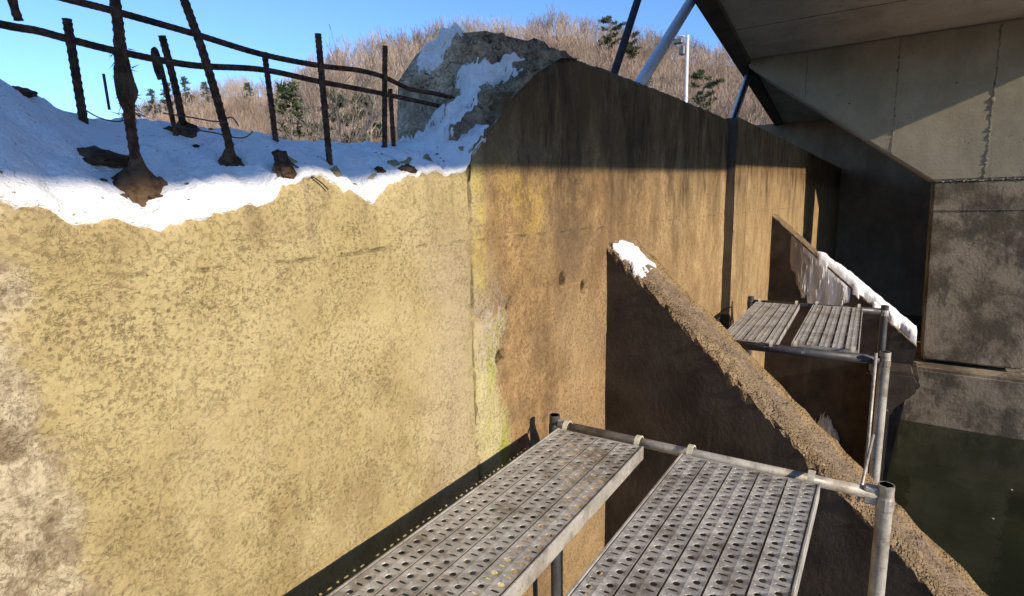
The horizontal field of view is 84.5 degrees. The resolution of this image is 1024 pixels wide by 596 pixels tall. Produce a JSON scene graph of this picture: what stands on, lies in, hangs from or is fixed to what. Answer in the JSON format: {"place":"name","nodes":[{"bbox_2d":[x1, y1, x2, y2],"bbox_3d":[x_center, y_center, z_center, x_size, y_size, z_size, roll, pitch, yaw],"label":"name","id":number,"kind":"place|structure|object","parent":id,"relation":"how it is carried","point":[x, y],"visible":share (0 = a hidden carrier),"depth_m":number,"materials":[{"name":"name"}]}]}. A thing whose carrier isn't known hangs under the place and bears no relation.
{"place":"outdoors","nodes":[
{"label":"outdoors","id":0,"kind":"place"},
{"bbox_2d":[0,0,733,119],"label":"sky","id":1,"kind":"structure","parent":0,"point":[287,28],"materials":[{"name":"blue"}]},
{"bbox_2d":[151,36,767,141],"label":"hill","id":2,"kind":"structure","parent":0,"point":[555,43],"depth_m":84.10,"materials":[{"name":"brown plant"}]},
{"bbox_2d":[143,89,162,119],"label":"pine tree","id":3,"kind":"object","parent":2,"relation":"on","point":[149,93],"visible":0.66,"depth_m":99.86,"materials":[{"name":"green plant"}]},
{"bbox_2d":[156,82,177,117],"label":"pine tree","id":4,"kind":"object","parent":2,"relation":"on","point":[164,101],"visible":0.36,"depth_m":97.21,"materials":[{"name":"green plant"}]},
{"bbox_2d":[180,76,195,109],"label":"pine tree","id":5,"kind":"object","parent":2,"relation":"on","point":[183,83],"visible":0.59,"depth_m":101.92,"materials":[{"name":"green plant"}]},
{"bbox_2d":[195,81,211,107],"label":"pine tree","id":6,"kind":"object","parent":2,"relation":"on","point":[205,87],"visible":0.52,"depth_m":98.31,"materials":[{"name":"green plant"}]},
{"bbox_2d":[241,82,255,116],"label":"pine tree","id":7,"kind":"object","parent":2,"relation":"on","point":[247,86],"visible":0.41,"depth_m":94.17,"materials":[{"name":"green plant"}]},
{"bbox_2d":[314,87,362,142],"bbox_3d":[-11.167,-9.908,37.314,3.848,7.825,3.614,-10,13,-42],"label":"pine tree","id":8,"kind":"object","parent":2,"relation":"on","point":[339,103],"visible":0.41,"depth_m":36.52,"materials":[{"name":"green plant"}]},
{"bbox_2d":[350,92,387,142],"bbox_3d":[-9.159,-9.139,35.900,4.101,8.032,3.601,-3,10,-9],"label":"pine tree","id":9,"kind":"object","parent":2,"relation":"on","point":[378,126],"visible":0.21,"depth_m":35.31,"materials":[{"name":"green plant"}]},
{"bbox_2d":[111,3,772,142],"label":"woodland","id":10,"kind":"object","parent":2,"relation":"on","point":[705,59],"visible":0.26,"depth_m":74.35,"materials":[{"name":"brown plant"}]},
{"bbox_2d":[596,38,603,60],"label":"pine tree","id":11,"kind":"object","parent":2,"relation":"on","point":[600,46],"visible":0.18,"depth_m":80.00,"materials":[{"name":"grey plant"}]},
{"bbox_2d":[597,15,625,69],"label":"pine tree","id":12,"kind":"object","parent":2,"relation":"on","point":[607,19],"visible":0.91,"depth_m":77.43,"materials":[{"name":"green plant"}]},
{"bbox_2d":[619,31,641,70],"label":"pine tree","id":13,"kind":"object","parent":2,"relation":"on","point":[631,49],"visible":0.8,"depth_m":73.27,"materials":[{"name":"green plant"}]},
{"bbox_2d":[646,76,656,88],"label":"pine tree","id":14,"kind":"object","parent":2,"relation":"on","point":[650,81],"visible":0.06,"depth_m":64.93,"materials":[{"name":"grey plant"}]},
{"bbox_2d":[688,68,725,109],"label":"pine tree","id":15,"kind":"object","parent":2,"relation":"on","point":[698,74],"visible":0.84,"depth_m":55.88,"materials":[{"name":"green plant"}]},
{"bbox_2d":[887,315,1023,595],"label":"water","id":16,"kind":"structure","parent":0,"point":[954,495],"depth_m":7.88,"materials":[{"name":"liquid"}]},
{"bbox_2d":[549,413,894,595],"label":"scaffold","id":17,"kind":"object","parent":16,"relation":"in","point":[880,496],"visible":0.77,"depth_m":2.24,"materials":[{"name":"grey metal"}]},
{"bbox_2d":[327,420,643,595],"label":"scaffold plank","id":18,"kind":"object","parent":17,"relation":"on","point":[409,547],"visible":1,"depth_m":1.97,"materials":[{"name":"metal"}]},
{"bbox_2d":[565,444,819,595],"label":"scaffold plank","id":19,"kind":"object","parent":17,"relation":"on","point":[771,583],"visible":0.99,"depth_m":1.87,"materials":[{"name":"metal"}]},
{"bbox_2d":[735,296,890,483],"bbox_3d":[2.677,2.271,5.453,1.327,4.235,2.144,5,11,33],"label":"scaffold","id":20,"kind":"object","parent":16,"relation":"in","point":[879,361],"visible":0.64,"depth_m":4.05,"materials":[{"name":"grey metal"}]},
{"bbox_2d":[728,298,799,346],"bbox_3d":[2.361,0.211,5.264,0.430,0.093,2.040,5,11,31],"label":"scaffold plank","id":21,"kind":"object","parent":20,"relation":"on","point":[748,319],"visible":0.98,"depth_m":5.12,"materials":[{"name":"metal"}]},
{"bbox_2d":[791,301,862,352],"bbox_3d":[2.854,0.240,5.028,0.450,0.093,2.040,5,11,32],"label":"scaffold plank","id":22,"kind":"object","parent":20,"relation":"on","point":[852,334],"visible":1,"depth_m":4.81,"materials":[{"name":"metal"}]},
{"bbox_2d":[748,18,1023,439],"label":"bridge pier","id":23,"kind":"structure","parent":16,"relation":"in","point":[942,111],"depth_m":9.99,"materials":[{"name":"concrete"}]},
{"bbox_3d":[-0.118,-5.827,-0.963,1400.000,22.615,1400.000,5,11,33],"label":"ground","id":24,"kind":"structure","parent":0,"visible":0},
{"bbox_2d":[267,79,316,141],"bbox_3d":[-10.574,-6.809,27.363,3.882,7.604,3.409,1,10,10],"label":"pine tree","id":25,"kind":"object","parent":24,"relation":"on","point":[290,93],"visible":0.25,"depth_m":26.79,"materials":[{"name":"green plant"}]},
{"bbox_2d":[249,59,348,141],"bbox_3d":[-8.631,-6.149,23.219,3.621,7.412,3.208,-8,12,-36],"label":"bare tree","id":26,"kind":"object","parent":24,"relation":"on","point":[308,85],"visible":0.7,"depth_m":23.23,"materials":[{"name":"brown plant"}]},
{"bbox_2d":[288,24,378,142],"bbox_3d":[-7.505,-7.069,24.763,4.407,8.459,3.885,5,11,33],"label":"bare tree","id":27,"kind":"object","parent":24,"relation":"on","point":[339,90],"visible":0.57,"depth_m":24.03,"materials":[{"name":"brown plant"}]},
{"bbox_2d":[310,60,381,142],"bbox_3d":[-6.177,-5.730,21.577,2.544,6.655,2.440,-4,10,-16],"label":"bare tree","id":28,"kind":"object","parent":24,"relation":"on","point":[350,124],"visible":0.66,"depth_m":21.32,"materials":[{"name":"brown plant"}]},
{"bbox_2d":[352,31,400,142],"bbox_3d":[-4.907,-6.230,21.105,1.677,7.482,3.102,-7,11,-33],"label":"bare tree","id":29,"kind":"object","parent":24,"relation":"on","point":[373,84],"visible":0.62,"depth_m":21.00,"materials":[{"name":"brown plant"}]},
{"bbox_2d":[365,29,431,135],"bbox_3d":[-3.960,-7.478,25.479,4.722,9.004,3.200,0,9,6],"label":"bare tree","id":30,"kind":"object","parent":24,"relation":"on","point":[403,55],"visible":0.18,"depth_m":24.71,"materials":[{"name":"brown plant"}]},
{"bbox_2d":[0,31,987,595],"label":"concrete wall","id":31,"kind":"structure","parent":24,"relation":"on","point":[310,387],"depth_m":2.29,"materials":[{"name":"beige concrete"}]},
{"bbox_2d":[0,79,488,231],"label":"snow","id":32,"kind":"structure","parent":31,"relation":"on","point":[43,164],"depth_m":1.55,"materials":[{"name":"white snow"}]},
{"bbox_2d":[12,85,37,97],"bbox_3d":[-1.296,-0.545,1.489,0.045,0.031,0.074,5,11,33],"label":"mud clod","id":33,"kind":"object","parent":32,"relation":"on","point":[27,92],"visible":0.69,"depth_m":1.49,"materials":[{"name":"brown soil"}]},
{"bbox_2d":[80,107,123,121],"bbox_3d":[-1.189,-0.539,1.663,0.008,0.035,0.137,6,12,39],"label":"loose wire","id":34,"kind":"object","parent":32,"relation":"on","point":[100,117],"visible":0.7,"depth_m":1.65,"materials":[{"name":"black metal"}]},
{"bbox_2d":[76,145,129,166],"bbox_3d":[-1.061,-0.366,1.447,0.086,0.059,0.195,5,11,33],"label":"mud clod","id":35,"kind":"object","parent":32,"relation":"on","point":[94,155],"visible":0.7,"depth_m":1.44,"materials":[{"name":"brown soil"}]},
{"bbox_2d":[102,74,110,109],"bbox_3d":[-1.187,-0.603,1.649,0.008,0.100,0.010,5,11,33],"label":"loose wire","id":36,"kind":"object","parent":32,"relation":"on","point":[106,92],"visible":1,"depth_m":1.65,"materials":[{"name":"black metal"}]},
{"bbox_2d":[110,156,167,206],"bbox_3d":[-0.953,-0.290,1.443,0.116,0.159,0.148,5,11,33],"label":"mud mound","id":37,"kind":"object","parent":32,"relation":"on","point":[138,181],"visible":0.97,"depth_m":1.42,"materials":[{"name":"brown soil"}]},
{"bbox_2d":[149,195,158,198],"bbox_3d":[-0.910,-0.256,1.430,0.012,0.013,0.023,6,12,38],"label":"soil crumb","id":38,"kind":"object","parent":32,"relation":"on","point":[152,196],"visible":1,"depth_m":1.43,"materials":[{"name":"brown soil"}]},
{"bbox_2d":[163,120,199,137],"bbox_3d":[-1.042,-0.523,1.789,0.108,0.086,0.103,-1,9,0],"label":"mud mound","id":39,"kind":"object","parent":32,"relation":"on","point":[188,133],"visible":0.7,"depth_m":1.77,"materials":[{"name":"brown soil"}]},
{"bbox_2d":[172,125,252,138],"bbox_3d":[-0.899,-0.505,1.719,0.230,0.032,0.064,-9,12,-41],"label":"loose wire","id":40,"kind":"object","parent":32,"relation":"on","point":[212,132],"visible":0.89,"depth_m":1.68,"materials":[{"name":"black metal"}]},
{"bbox_2d":[0,0,453,165],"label":"rebar cage","id":41,"kind":"object","parent":32,"relation":"on","point":[126,90],"visible":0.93,"depth_m":1.63,"materials":[{"name":"metal"}]},
{"bbox_2d":[163,113,238,125],"bbox_3d":[-0.960,-0.569,1.799,0.123,0.030,0.234,5,11,33],"label":"loose wire","id":42,"kind":"object","parent":41,"relation":"attached to","point":[202,119],"visible":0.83,"depth_m":1.73,"materials":[{"name":"black metal"}]},
{"bbox_2d":[218,148,244,166],"bbox_3d":[-0.844,-0.411,1.688,0.084,0.085,0.077,-7,11,-33],"label":"mud mound","id":43,"kind":"object","parent":32,"relation":"on","point":[229,157],"visible":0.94,"depth_m":1.67,"materials":[{"name":"brown soil"}]},
{"bbox_2d":[271,149,290,162],"bbox_3d":[-0.698,-0.427,1.700,0.049,0.044,0.052,-2,9,-3],"label":"mud clod","id":44,"kind":"object","parent":32,"relation":"on","point":[283,156],"visible":0.9,"depth_m":1.69,"materials":[{"name":"brown soil"}]},
{"bbox_2d":[272,157,296,178],"bbox_3d":[-0.681,-0.387,1.684,0.061,0.066,0.072,5,11,33],"label":"mud clod","id":45,"kind":"object","parent":32,"relation":"on","point":[281,168],"visible":1,"depth_m":1.67,"materials":[{"name":"brown soil"}]},
{"bbox_2d":[288,161,327,189],"bbox_3d":[-0.634,-0.383,1.734,0.130,0.099,0.019,-6,11,-27],"label":"loose wire","id":46,"kind":"object","parent":32,"relation":"on","point":[311,176],"visible":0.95,"depth_m":1.74,"materials":[{"name":"black metal"}]},
{"bbox_2d":[374,166,385,172],"bbox_3d":[-0.479,-0.466,2.052,0.036,0.030,0.053,5,11,33],"label":"mud clod","id":47,"kind":"object","parent":32,"relation":"on","point":[379,169],"visible":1,"depth_m":2.04,"materials":[{"name":"brown soil"}]},
{"bbox_2d":[398,164,417,172],"bbox_3d":[-0.388,-0.486,2.107,0.050,0.037,0.092,5,11,33],"label":"mud clod","id":48,"kind":"object","parent":32,"relation":"on","point":[409,168],"visible":1,"depth_m":2.09,"materials":[{"name":"brown soil"}]},
{"bbox_2d":[417,23,463,74],"bbox_3d":[-0.331,-1.162,2.662,0.256,0.239,0.108,-3,9,-8],"label":"snow patch","id":49,"kind":"object","parent":31,"relation":"on","point":[429,59],"visible":1,"depth_m":2.63,"materials":[{"name":"white snow"}]},
{"bbox_2d":[400,52,524,141],"bbox_3d":[-0.176,-0.853,2.636,0.679,0.657,0.381,-4,10,-19],"label":"snow patch","id":50,"kind":"object","parent":31,"relation":"on","point":[472,78],"visible":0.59,"depth_m":2.64,"materials":[{"name":"white snow"}]},
{"bbox_2d":[612,240,655,277],"bbox_3d":[0.812,-0.248,3.742,0.245,0.269,0.400,5,11,33],"label":"snow patch","id":51,"kind":"object","parent":31,"relation":"on","point":[634,256],"visible":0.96,"depth_m":3.68,"materials":[{"name":"white snow"}]},
{"bbox_2d":[790,235,850,305],"bbox_3d":[4.392,-0.303,8.060,0.812,1.176,0.041,7,13,42],"label":"ice curtain","id":52,"kind":"object","parent":31,"relation":"attached to","point":[815,281],"visible":0.93,"depth_m":8.10,"materials":[{"name":"white ice"}]},
{"bbox_2d":[815,412,839,442],"bbox_3d":[4.597,1.905,8.281,0.418,0.481,0.103,7,13,41],"label":"ice crust","id":53,"kind":"object","parent":31,"relation":"attached to","point":[825,424],"visible":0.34,"depth_m":8.22},
{"bbox_2d":[817,251,916,343],"bbox_3d":[4.951,-0.041,7.907,1.322,1.226,0.454,7,13,42],"label":"snow patch","id":54,"kind":"object","parent":31,"relation":"on","point":[904,325],"visible":0.96,"depth_m":7.76,"materials":[{"name":"white snow"}]},
{"bbox_2d":[611,0,640,73],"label":"leaning pipe","id":55,"kind":"object","parent":24,"relation":"on","point":[620,53],"visible":0.33,"depth_m":6.37,"materials":[{"name":"black metal"}]},
{"bbox_2d":[635,0,694,84],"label":"leaning pipe","id":56,"kind":"object","parent":24,"relation":"on","point":[645,74],"visible":0.4,"depth_m":7.45,"materials":[{"name":"metal"}]},
{"bbox_2d":[673,35,688,101],"bbox_3d":[11.028,-11.393,37.077,1.010,11.149,0.470,5,11,33],"label":"lamp post","id":57,"kind":"object","parent":24,"relation":"on","point":[683,50],"visible":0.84,"depth_m":36.21,"materials":[{"name":"metal"}]},
{"bbox_2d":[684,89,730,117],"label":"bare tree","id":58,"kind":"object","parent":24,"relation":"on","point":[711,107],"visible":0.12,"depth_m":32.66,"materials":[{"name":"brown plant"}]},
{"bbox_2d":[730,74,751,117],"bbox_3d":[4.789,-4.064,11.955,0.146,3.985,4.746,5,11,33],"label":"leaning pipe","id":59,"kind":"object","parent":24,"relation":"on","point":[737,99],"visible":0.12,"depth_m":12.11,"materials":[{"name":"metal"}]},
{"bbox_2d":[732,69,751,117],"bbox_3d":[4.469,-3.710,11.230,0.068,3.474,4.145,5,11,33],"label":"leaning pipe","id":60,"kind":"object","parent":24,"relation":"on","point":[742,94],"visible":0.39,"depth_m":11.52,"materials":[{"name":"black metal"}]},
{"bbox_2d":[755,119,932,315],"bbox_3d":[12.794,-2.129,15.462,13.600,9.650,10.300,5,11,33],"label":"bridge abutment","id":61,"kind":"object","parent":24,"relation":"on","point":[882,226],"depth_m":20.04,"materials":[{"name":"concrete"}]},
{"bbox_2d":[694,0,1023,125],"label":"bridge deck","id":62,"kind":"structure","parent":61,"relation":"on","point":[746,32],"depth_m":9.28,"materials":[{"name":"concrete"}]}
]}

